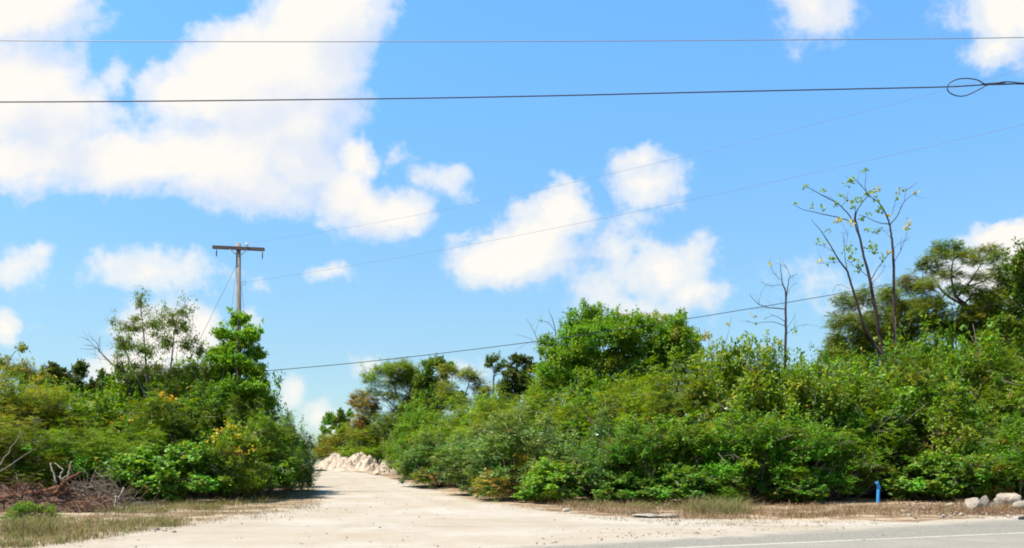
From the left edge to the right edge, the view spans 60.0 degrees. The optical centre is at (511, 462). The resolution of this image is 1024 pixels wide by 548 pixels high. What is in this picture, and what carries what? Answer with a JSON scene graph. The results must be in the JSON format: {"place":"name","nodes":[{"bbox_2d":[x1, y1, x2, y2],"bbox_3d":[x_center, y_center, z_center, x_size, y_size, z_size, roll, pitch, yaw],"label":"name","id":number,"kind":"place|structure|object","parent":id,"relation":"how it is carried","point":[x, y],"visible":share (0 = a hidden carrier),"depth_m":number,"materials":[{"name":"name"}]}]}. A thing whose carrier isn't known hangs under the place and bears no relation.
{"place":"outdoors","nodes":[
{"label":"outdoors","id":0,"kind":"place"},
{"bbox_2d":[0,82,1014,102],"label":"power line","id":1,"kind":"object","parent":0,"point":[497,96],"visible":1,"depth_m":21.99,"materials":[{"name":"black metal"}]},
{"bbox_2d":[947,78,1023,96],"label":"cable loop","id":2,"kind":"object","parent":1,"relation":"attached to","point":[1011,82],"visible":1,"depth_m":21.94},
{"bbox_2d":[0,469,1023,547],"bbox_3d":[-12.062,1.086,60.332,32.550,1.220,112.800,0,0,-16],"label":"dirt road","id":3,"kind":"structure","parent":0,"point":[463,527],"depth_m":24.38,"materials":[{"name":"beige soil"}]},
{"bbox_2d":[148,496,862,530],"bbox_3d":[-1.435,1.627,32.708,23.240,0.146,21.125,0,0,0],"label":"weed","id":4,"kind":"object","parent":3,"relation":"on","point":[196,518],"visible":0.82,"depth_m":26.80,"materials":[{"name":"green plant"}]},
{"bbox_2d":[632,513,658,517],"bbox_3d":[4.259,1.641,27.660,0.929,0.133,0.960,0,0,32],"label":"concrete slab","id":5,"kind":"object","parent":3,"relation":"on","point":[649,515],"depth_m":27.33,"materials":[{"name":"grey concrete"}]},
{"bbox_2d":[0,464,1023,541],"bbox_3d":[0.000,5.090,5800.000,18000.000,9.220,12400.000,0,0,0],"label":"ground","id":6,"kind":"structure","parent":0,"point":[869,499],"depth_m":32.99,"materials":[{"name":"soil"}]},
{"bbox_2d":[0,341,56,390],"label":"pale sapling","id":7,"kind":"object","parent":6,"relation":"on","point":[23,368],"visible":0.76,"depth_m":57.45,"materials":[{"name":"green plant"}]},
{"bbox_2d":[0,500,59,521],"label":"bush","id":8,"kind":"object","parent":6,"relation":"on","point":[30,508],"visible":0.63,"depth_m":24.07,"materials":[{"name":"green plant"}]},
{"bbox_2d":[0,415,73,489],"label":"bush","id":9,"kind":"object","parent":6,"relation":"on","point":[28,446],"visible":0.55,"depth_m":34.02,"materials":[{"name":"green plant"}]},
{"bbox_2d":[0,436,34,471],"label":"leaning stem","id":10,"kind":"object","parent":9,"relation":"attached to","point":[8,454],"visible":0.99,"depth_m":32.32,"materials":[{"name":"grey plant"}]},
{"bbox_2d":[17,360,71,393],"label":"dark tree","id":11,"kind":"object","parent":6,"relation":"on","point":[55,369],"visible":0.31,"depth_m":77.33,"materials":[{"name":"green plant"}]},
{"bbox_2d":[0,365,89,481],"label":"bush","id":12,"kind":"object","parent":6,"relation":"on","point":[10,394],"visible":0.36,"depth_m":42.70,"materials":[{"name":"green plant"}]},
{"bbox_2d":[0,416,108,489],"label":"bush","id":13,"kind":"object","parent":6,"relation":"on","point":[43,449],"visible":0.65,"depth_m":35.41,"materials":[{"name":"green plant"}]},
{"bbox_2d":[0,377,112,494],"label":"bush","id":14,"kind":"object","parent":6,"relation":"on","point":[59,405],"visible":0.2,"depth_m":43.31,"materials":[{"name":"green plant"}]},
{"bbox_2d":[0,461,124,512],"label":"root heap","id":15,"kind":"object","parent":6,"relation":"on","point":[56,495],"visible":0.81,"depth_m":30.82,"materials":[{"name":"brown wood"}]},
{"bbox_2d":[53,359,96,410],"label":"dark tree","id":16,"kind":"object","parent":6,"relation":"on","point":[78,369],"visible":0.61,"depth_m":79.00,"materials":[{"name":"green plant"}]},
{"bbox_2d":[12,414,143,495],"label":"bush","id":17,"kind":"object","parent":6,"relation":"on","point":[85,436],"visible":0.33,"depth_m":37.47,"materials":[{"name":"green plant"}]},
{"bbox_2d":[84,368,110,400],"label":"dark tree","id":18,"kind":"object","parent":6,"relation":"on","point":[97,384],"visible":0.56,"depth_m":79.14,"materials":[{"name":"green plant"}]},
{"bbox_2d":[43,459,168,509],"bbox_3d":[-15.264,0.781,31.948,5.296,1.967,3.279,0,0,0],"label":"brush pile","id":19,"kind":"object","parent":6,"relation":"on","point":[117,498],"visible":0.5,"depth_m":32.05,"materials":[{"name":"brown plant"}]},
{"bbox_2d":[62,389,162,493],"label":"bush","id":20,"kind":"object","parent":6,"relation":"on","point":[110,414],"visible":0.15,"depth_m":44.33,"materials":[{"name":"green plant"}]},
{"bbox_2d":[82,443,199,503],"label":"bush","id":21,"kind":"object","parent":6,"relation":"on","point":[141,464],"visible":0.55,"depth_m":36.46,"materials":[{"name":"green plant"}]},
{"bbox_2d":[0,350,296,491],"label":"undergrowth","id":22,"kind":"object","parent":6,"relation":"on","point":[178,392],"visible":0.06,"depth_m":47.32,"materials":[{"name":"green plant"}]},
{"bbox_2d":[78,328,135,409],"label":"dead tree","id":23,"kind":"object","parent":22,"relation":"on","point":[123,374],"visible":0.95,"depth_m":47.01,"materials":[{"name":"wood"}]},
{"bbox_2d":[104,285,216,415],"bbox_3d":[-18.258,-4.564,45.998,6.287,9.246,3.993,0,0,0],"label":"airy tree","id":24,"kind":"object","parent":22,"relation":"on","point":[154,325],"visible":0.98,"depth_m":45.84,"materials":[{"name":"green plant"}]},
{"bbox_2d":[199,306,277,426],"bbox_3d":[-14.363,-4.100,46.113,4.478,8.313,4.634,0,0,0],"label":"almond tree","id":25,"kind":"object","parent":22,"relation":"on","point":[227,359],"visible":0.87,"depth_m":45.50,"materials":[{"name":"green plant"}]},
{"bbox_2d":[108,367,211,398],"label":"round topped tree","id":26,"kind":"object","parent":6,"relation":"on","point":[132,381],"visible":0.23,"depth_m":47.40,"materials":[{"name":"green plant"}]},
{"bbox_2d":[0,486,321,547],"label":"verge grass","id":27,"kind":"structure","parent":6,"relation":"on","point":[40,527],"depth_m":23.46,"materials":[{"name":"plant"}]},
{"bbox_2d":[83,382,239,496],"bbox_3d":[-17.010,-1.143,42.655,7.183,5.823,7.940,0,0,-26],"label":"bush","id":28,"kind":"object","parent":6,"relation":"on","point":[181,423],"visible":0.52,"depth_m":41.76,"materials":[{"name":"green plant"}]},
{"bbox_2d":[139,439,239,503],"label":"bush","id":29,"kind":"object","parent":6,"relation":"on","point":[195,455],"visible":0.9,"depth_m":37.00,"materials":[{"name":"green plant"}]},
{"bbox_2d":[143,379,246,496],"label":"bush","id":30,"kind":"object","parent":6,"relation":"on","point":[197,400],"visible":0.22,"depth_m":43.45,"materials":[{"name":"green plant"}]},
{"bbox_2d":[185,417,279,501],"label":"bush","id":31,"kind":"object","parent":6,"relation":"on","point":[232,455],"visible":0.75,"depth_m":37.97,"materials":[{"name":"green plant"}]},
{"bbox_2d":[212,243,264,489],"bbox_3d":[-14.742,-4.968,47.929,2.777,13.790,0.501,0,0,0],"label":"utility pole","id":32,"kind":"object","parent":6,"relation":"on","point":[238,248],"visible":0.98,"depth_m":47.87,"materials":[{"name":"wood"}]},
{"bbox_2d":[268,282,901,370],"bbox_3d":[4.891,-8.047,51.343,39.849,6.432,0.361,0,0,-10],"label":"power line","id":33,"kind":"object","parent":32,"relation":"attached to","point":[558,338],"visible":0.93,"depth_m":50.99,"materials":[{"name":"black metal"}]},
{"bbox_2d":[247,124,1023,281],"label":"power line","id":34,"kind":"object","parent":32,"relation":"attached to","point":[673,203],"visible":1,"depth_m":30.43,"materials":[{"name":"metal"}]},
{"bbox_2d":[251,69,1023,242],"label":"power line","id":35,"kind":"object","parent":32,"relation":"attached to","point":[671,159],"visible":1,"depth_m":30.61,"materials":[{"name":"metal"}]},
{"bbox_2d":[190,382,300,495],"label":"bush","id":36,"kind":"object","parent":6,"relation":"on","point":[251,411],"visible":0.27,"depth_m":44.58,"materials":[{"name":"green plant"}]},
{"bbox_2d":[210,408,311,498],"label":"bush","id":37,"kind":"object","parent":6,"relation":"on","point":[281,470],"visible":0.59,"depth_m":41.69,"materials":[{"name":"green plant"}]},
{"bbox_2d":[274,406,315,487],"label":"bush","id":38,"kind":"object","parent":6,"relation":"on","point":[294,427],"visible":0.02,"depth_m":54.00,"materials":[{"name":"green plant"}]},
{"bbox_2d":[273,410,322,491],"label":"bush","id":39,"kind":"object","parent":6,"relation":"on","point":[309,478],"visible":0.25,"depth_m":48.95,"materials":[{"name":"green plant"}]},
{"bbox_2d":[318,407,354,436],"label":"tree","id":40,"kind":"object","parent":6,"relation":"on","point":[332,420],"visible":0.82,"depth_m":107.99,"materials":[{"name":"green plant"}]},
{"bbox_2d":[311,423,364,460],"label":"bush","id":41,"kind":"object","parent":6,"relation":"on","point":[341,431],"visible":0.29,"depth_m":101.47,"materials":[{"name":"green plant"}]},
{"bbox_2d":[313,452,378,470],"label":"dirt heap","id":42,"kind":"object","parent":6,"relation":"on","point":[361,461],"visible":0.86,"depth_m":82.66,"materials":[{"name":"beige soil"}]},
{"bbox_2d":[333,421,395,465],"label":"bush","id":43,"kind":"object","parent":6,"relation":"on","point":[374,449],"visible":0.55,"depth_m":91.09,"materials":[{"name":"green plant"}]},
{"bbox_2d":[344,389,388,455],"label":"vine clad tree","id":44,"kind":"object","parent":6,"relation":"on","point":[364,420],"visible":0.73,"depth_m":94.01,"materials":[{"name":"green plant"}]},
{"bbox_2d":[372,461,397,473],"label":"dirt heap","id":45,"kind":"object","parent":6,"relation":"on","point":[381,469],"visible":0.57,"depth_m":75.10,"materials":[{"name":"beige soil"}]},
{"bbox_2d":[379,431,423,478],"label":"bush","id":46,"kind":"object","parent":6,"relation":"on","point":[401,442],"visible":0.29,"depth_m":65.69,"materials":[{"name":"green plant"}]},
{"bbox_2d":[379,407,446,454],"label":"bush","id":47,"kind":"object","parent":6,"relation":"on","point":[414,423],"visible":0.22,"depth_m":77.76,"materials":[{"name":"green plant"}]},
{"bbox_2d":[390,429,467,486],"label":"bush","id":48,"kind":"object","parent":6,"relation":"on","point":[413,463],"visible":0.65,"depth_m":54.14,"materials":[{"name":"green plant"}]},
{"bbox_2d":[406,352,468,417],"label":"dark green tree","id":49,"kind":"object","parent":6,"relation":"on","point":[427,386],"visible":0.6,"depth_m":88.79,"materials":[{"name":"green plant"}]},
{"bbox_2d":[404,404,478,470],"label":"bush","id":50,"kind":"object","parent":6,"relation":"on","point":[453,423],"visible":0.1,"depth_m":65.05,"materials":[{"name":"green plant"}]},
{"bbox_2d":[427,418,524,494],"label":"bush","id":51,"kind":"object","parent":6,"relation":"on","point":[456,455],"visible":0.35,"depth_m":45.13,"materials":[{"name":"green plant"}]},
{"bbox_2d":[446,385,526,445],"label":"bush","id":52,"kind":"object","parent":6,"relation":"on","point":[485,409],"visible":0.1,"depth_m":55.17,"materials":[{"name":"green plant"}]},
{"bbox_2d":[454,406,575,501],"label":"bush","id":53,"kind":"object","parent":6,"relation":"on","point":[494,472],"visible":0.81,"depth_m":40.02,"materials":[{"name":"green plant"}]},
{"bbox_2d":[490,352,539,411],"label":"dark round tree","id":54,"kind":"object","parent":6,"relation":"on","point":[519,382],"visible":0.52,"depth_m":93.34,"materials":[{"name":"green plant"}]},
{"bbox_2d":[480,371,595,464],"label":"bush","id":55,"kind":"object","parent":6,"relation":"on","point":[530,404],"visible":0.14,"depth_m":48.53,"materials":[{"name":"green plant"}]},
{"bbox_2d":[510,456,597,502],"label":"bush","id":56,"kind":"object","parent":6,"relation":"on","point":[551,482],"visible":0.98,"depth_m":36.79,"materials":[{"name":"green plant"}]},
{"bbox_2d":[531,376,637,484],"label":"bush","id":57,"kind":"object","parent":6,"relation":"on","point":[573,424],"visible":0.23,"depth_m":44.98,"materials":[{"name":"green plant"}]},
{"bbox_2d":[527,404,648,500],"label":"bush","id":58,"kind":"object","parent":6,"relation":"on","point":[583,460],"visible":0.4,"depth_m":38.49,"materials":[{"name":"green plant"}]},
{"bbox_2d":[524,297,705,400],"bbox_3d":[6.782,-4.787,56.988,12.107,12.656,8.553,0,0,0],"label":"domed tree","id":59,"kind":"object","parent":6,"relation":"on","point":[581,354],"visible":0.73,"depth_m":55.38,"materials":[{"name":"green plant"}]},
{"bbox_2d":[592,470,649,503],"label":"bush","id":60,"kind":"object","parent":6,"relation":"on","point":[634,485],"visible":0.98,"depth_m":36.03,"materials":[{"name":"green plant"}]},
{"bbox_2d":[562,366,686,489],"bbox_3d":[5.818,-1.491,44.179,7.234,6.528,7.350,0,0,15],"label":"bush","id":61,"kind":"object","parent":6,"relation":"on","point":[625,408],"visible":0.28,"depth_m":43.42,"materials":[{"name":"green plant"}]},
{"bbox_2d":[581,411,694,502],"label":"bush","id":62,"kind":"object","parent":6,"relation":"on","point":[623,449],"visible":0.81,"depth_m":36.70,"materials":[{"name":"green plant"}]},
{"bbox_2d":[535,492,770,514],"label":"tall grass","id":63,"kind":"structure","parent":6,"relation":"on","point":[722,505],"depth_m":31.60,"materials":[{"name":"plant"}]},
{"bbox_2d":[310,293,1023,490],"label":"undergrowth","id":64,"kind":"object","parent":6,"relation":"on","point":[861,356],"visible":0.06,"depth_m":47.99,"materials":[{"name":"green plant"}]},
{"bbox_2d":[355,356,428,435],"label":"umbrella tree","id":65,"kind":"object","parent":64,"relation":"on","point":[400,374],"visible":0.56,"depth_m":91.28,"materials":[{"name":"green plant"}]},
{"bbox_2d":[432,363,499,411],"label":"forked tree","id":66,"kind":"object","parent":64,"relation":"on","point":[464,373],"visible":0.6,"depth_m":75.51,"materials":[{"name":"green plant"}]},
{"bbox_2d":[484,351,507,398],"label":"tree","id":67,"kind":"object","parent":64,"relation":"on","point":[490,360],"depth_m":95.88,"materials":[{"name":"green plant"}]},
{"bbox_2d":[513,309,563,349],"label":"bare branch tree","id":68,"kind":"object","parent":64,"relation":"on","point":[536,327],"visible":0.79,"depth_m":60.18,"materials":[{"name":"grey plant"}]},
{"bbox_2d":[748,255,813,376],"bbox_3d":[13.617,-6.098,44.952,4.033,8.859,1.075,0,0,-9],"label":"leafless sapling","id":69,"kind":"object","parent":64,"relation":"on","point":[786,333],"visible":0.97,"depth_m":44.81,"materials":[{"name":"grey plant"}]},
{"bbox_2d":[903,237,1013,356],"bbox_3d":[24.964,-8.906,48.910,7.636,7.282,5.833,0,0,0],"label":"spreading acacia","id":70,"kind":"object","parent":64,"relation":"on","point":[974,313],"visible":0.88,"depth_m":48.43,"materials":[{"name":"green plant"}]},
{"bbox_2d":[618,311,723,385],"bbox_3d":[10.658,-4.417,59.815,8.098,11.762,3.343,0,0,0],"label":"pale topped tree","id":71,"kind":"object","parent":6,"relation":"on","point":[705,336],"visible":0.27,"depth_m":59.56,"materials":[{"name":"green plant"}]},
{"bbox_2d":[608,349,735,488],"bbox_3d":[7.842,-1.837,42.851,7.650,7.256,7.183,0,0,-44],"label":"bush","id":72,"kind":"object","parent":6,"relation":"on","point":[664,400],"visible":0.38,"depth_m":41.84,"materials":[{"name":"green plant"}]},
{"bbox_2d":[643,464,726,504],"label":"bush","id":73,"kind":"object","parent":6,"relation":"on","point":[663,492],"visible":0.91,"depth_m":34.85,"materials":[{"name":"green plant"}]},
{"bbox_2d":[630,411,762,501],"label":"bush","id":74,"kind":"object","parent":6,"relation":"on","point":[705,443],"visible":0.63,"depth_m":36.07,"materials":[{"name":"green plant"}]},
{"bbox_2d":[657,330,785,496],"bbox_3d":[10.111,-2.317,43.085,7.055,8.258,6.723,0,0,41],"label":"bush","id":75,"kind":"object","parent":6,"relation":"on","point":[732,368],"visible":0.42,"depth_m":42.34,"materials":[{"name":"green plant"}]},
{"bbox_2d":[702,487,749,504],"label":"bush","id":76,"kind":"object","parent":6,"relation":"on","point":[729,493],"visible":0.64,"depth_m":34.41,"materials":[{"name":"green plant"}]},
{"bbox_2d":[688,394,813,502],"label":"bush","id":77,"kind":"object","parent":6,"relation":"on","point":[753,435],"visible":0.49,"depth_m":36.82,"materials":[{"name":"green plant"}]},
{"bbox_2d":[481,515,1023,547],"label":"gravel shoulder","id":78,"kind":"object","parent":6,"relation":"on","point":[959,527],"visible":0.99,"depth_m":20.93},
{"bbox_2d":[723,329,824,476],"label":"bush","id":79,"kind":"object","parent":6,"relation":"on","point":[787,400],"visible":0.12,"depth_m":43.30,"materials":[{"name":"green plant"}]},
{"bbox_2d":[743,464,829,503],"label":"bush","id":80,"kind":"object","parent":6,"relation":"on","point":[789,490],"visible":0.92,"depth_m":36.38,"materials":[{"name":"green plant"}]},
{"bbox_2d":[739,404,854,501],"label":"bush","id":81,"kind":"object","parent":6,"relation":"on","point":[817,441],"visible":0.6,"depth_m":37.14,"materials":[{"name":"green plant"}]},
{"bbox_2d":[761,354,897,495],"bbox_3d":[14.826,-1.616,43.036,6.405,6.903,6.102,0,0,-24],"label":"bush","id":82,"kind":"object","parent":6,"relation":"on","point":[832,402],"visible":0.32,"depth_m":41.88,"materials":[{"name":"green plant"}]},
{"bbox_2d":[799,426,899,500],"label":"bush","id":83,"kind":"object","parent":6,"relation":"on","point":[861,466],"visible":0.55,"depth_m":38.88,"materials":[{"name":"green plant"}]},
{"bbox_2d":[814,282,892,365],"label":"feathery tree","id":84,"kind":"object","parent":6,"relation":"on","point":[835,338],"visible":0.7,"depth_m":49.89,"materials":[{"name":"green plant"}]},
{"bbox_2d":[792,167,920,440],"bbox_3d":[17.742,-7.404,45.448,6.782,15.687,1.995,0,0,-9],"label":"sparse tree","id":85,"kind":"object","parent":6,"relation":"on","point":[877,324],"visible":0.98,"depth_m":45.49,"materials":[{"name":"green plant"}]},
{"bbox_2d":[798,351,932,496],"bbox_3d":[16.987,-1.829,43.288,6.783,7.226,7.621,0,0,-37],"label":"bush","id":86,"kind":"object","parent":6,"relation":"on","point":[888,412],"visible":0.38,"depth_m":41.71,"materials":[{"name":"green plant"}]},
{"bbox_2d":[875,481,880,502],"bbox_3d":[15.325,1.309,37.176,0.267,1.085,0.159,0,0,-24],"label":"blue pipe","id":87,"kind":"object","parent":6,"relation":"on","point":[878,491],"visible":0.88,"depth_m":37.14,"materials":[{"name":"plastic"}]},
{"bbox_2d":[821,423,939,497],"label":"bush","id":88,"kind":"object","parent":6,"relation":"on","point":[889,476],"visible":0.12,"depth_m":41.16,"materials":[{"name":"green plant"}]},
{"bbox_2d":[849,284,917,352],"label":"feathery tree","id":89,"kind":"object","parent":6,"relation":"on","point":[885,316],"visible":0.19,"depth_m":53.13,"materials":[{"name":"green plant"}]},
{"bbox_2d":[873,273,944,371],"bbox_3d":[22.675,-4.725,50.697,5.032,12.811,3.901,0,0,0],"label":"layered tree","id":90,"kind":"object","parent":6,"relation":"on","point":[911,332],"visible":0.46,"depth_m":50.53,"materials":[{"name":"green plant"}]},
{"bbox_2d":[851,310,979,496],"bbox_3d":[19.529,-2.824,43.982,7.101,9.278,7.139,0,0,-4],"label":"bush","id":91,"kind":"object","parent":6,"relation":"on","point":[930,380],"visible":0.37,"depth_m":42.79,"materials":[{"name":"green plant"}]},
{"bbox_2d":[880,450,976,500],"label":"bush","id":92,"kind":"object","parent":6,"relation":"on","point":[901,487],"visible":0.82,"depth_m":38.91,"materials":[{"name":"green plant"}]},
{"bbox_2d":[874,501,989,510],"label":"dry shrub","id":93,"kind":"object","parent":6,"relation":"on","point":[920,507],"visible":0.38,"depth_m":31.70,"materials":[{"name":"brown plant"}]},
{"bbox_2d":[886,373,1003,499],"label":"bush","id":94,"kind":"object","parent":6,"relation":"on","point":[952,424],"visible":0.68,"depth_m":40.16,"materials":[{"name":"green plant"}]},
{"bbox_2d":[896,317,1023,496],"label":"bush","id":95,"kind":"object","parent":6,"relation":"on","point":[980,362],"visible":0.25,"depth_m":42.58,"materials":[{"name":"green plant"}]},
{"bbox_2d":[911,445,1023,501],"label":"bush","id":96,"kind":"object","parent":6,"relation":"on","point":[1004,488],"visible":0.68,"depth_m":37.53,"materials":[{"name":"green plant"}]},
{"bbox_2d":[964,497,982,509],"bbox_3d":[16.307,1.476,31.355,0.615,0.510,0.652,0,0,19],"label":"boulder","id":97,"kind":"object","parent":6,"relation":"on","point":[974,502],"visible":0.72,"depth_m":31.16,"materials":[{"name":"stone"}]},
{"bbox_2d":[980,495,989,508],"bbox_3d":[17.287,1.459,32.468,0.313,0.547,0.287,0,0,-15],"label":"boulder","id":98,"kind":"object","parent":6,"relation":"on","point":[984,500],"visible":0.6,"depth_m":32.38,"materials":[{"name":"grey stone"}]},
{"bbox_2d":[948,503,1023,514],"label":"dry shrub","id":99,"kind":"object","parent":6,"relation":"on","point":[996,513],"visible":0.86,"depth_m":29.36,"materials":[{"name":"brown plant"}]},
{"bbox_2d":[949,411,1023,500],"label":"bush","id":100,"kind":"object","parent":6,"relation":"on","point":[1008,440],"visible":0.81,"depth_m":36.75,"materials":[{"name":"green plant"}]},
{"bbox_2d":[956,281,1018,356],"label":"leafy tree","id":101,"kind":"object","parent":6,"relation":"on","point":[997,310],"visible":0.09,"depth_m":50.49,"materials":[{"name":"green plant"}]},
{"bbox_2d":[964,330,1023,497],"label":"bush","id":102,"kind":"object","parent":6,"relation":"on","point":[1019,381],"visible":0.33,"depth_m":41.87,"materials":[{"name":"green plant"}]},
{"bbox_2d":[965,236,1023,396],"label":"dark border tree","id":103,"kind":"object","parent":6,"relation":"on","point":[1016,283],"visible":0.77,"depth_m":46.18,"materials":[{"name":"green plant"}]},
{"bbox_2d":[993,493,1020,505],"bbox_3d":[19.743,1.466,35.348,1.060,0.531,0.701,0,0,2],"label":"boulder","id":104,"kind":"object","parent":6,"relation":"on","point":[1006,498],"visible":0.71,"depth_m":35.11,"materials":[{"name":"stone"}]},
{"bbox_2d":[0,37,1023,41],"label":"power line","id":105,"kind":"object","parent":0,"point":[507,41],"visible":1,"depth_m":21.99,"materials":[{"name":"metal"}]},
{"bbox_2d":[0,0,1023,463],"label":"sky","id":106,"kind":"structure","parent":0,"point":[99,201],"materials":[{"name":"blue"}]},
{"bbox_2d":[658,532,1023,547],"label":"asphalt road","id":107,"kind":"structure","parent":0,"point":[1001,540],"depth_m":18.55,"materials":[{"name":"grey asphalt"}]},
{"bbox_2d":[678,533,1013,547],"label":"road marking","id":108,"kind":"object","parent":107,"relation":"on","point":[839,540],"visible":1,"depth_m":18.98,"materials":[{"name":"paint"}]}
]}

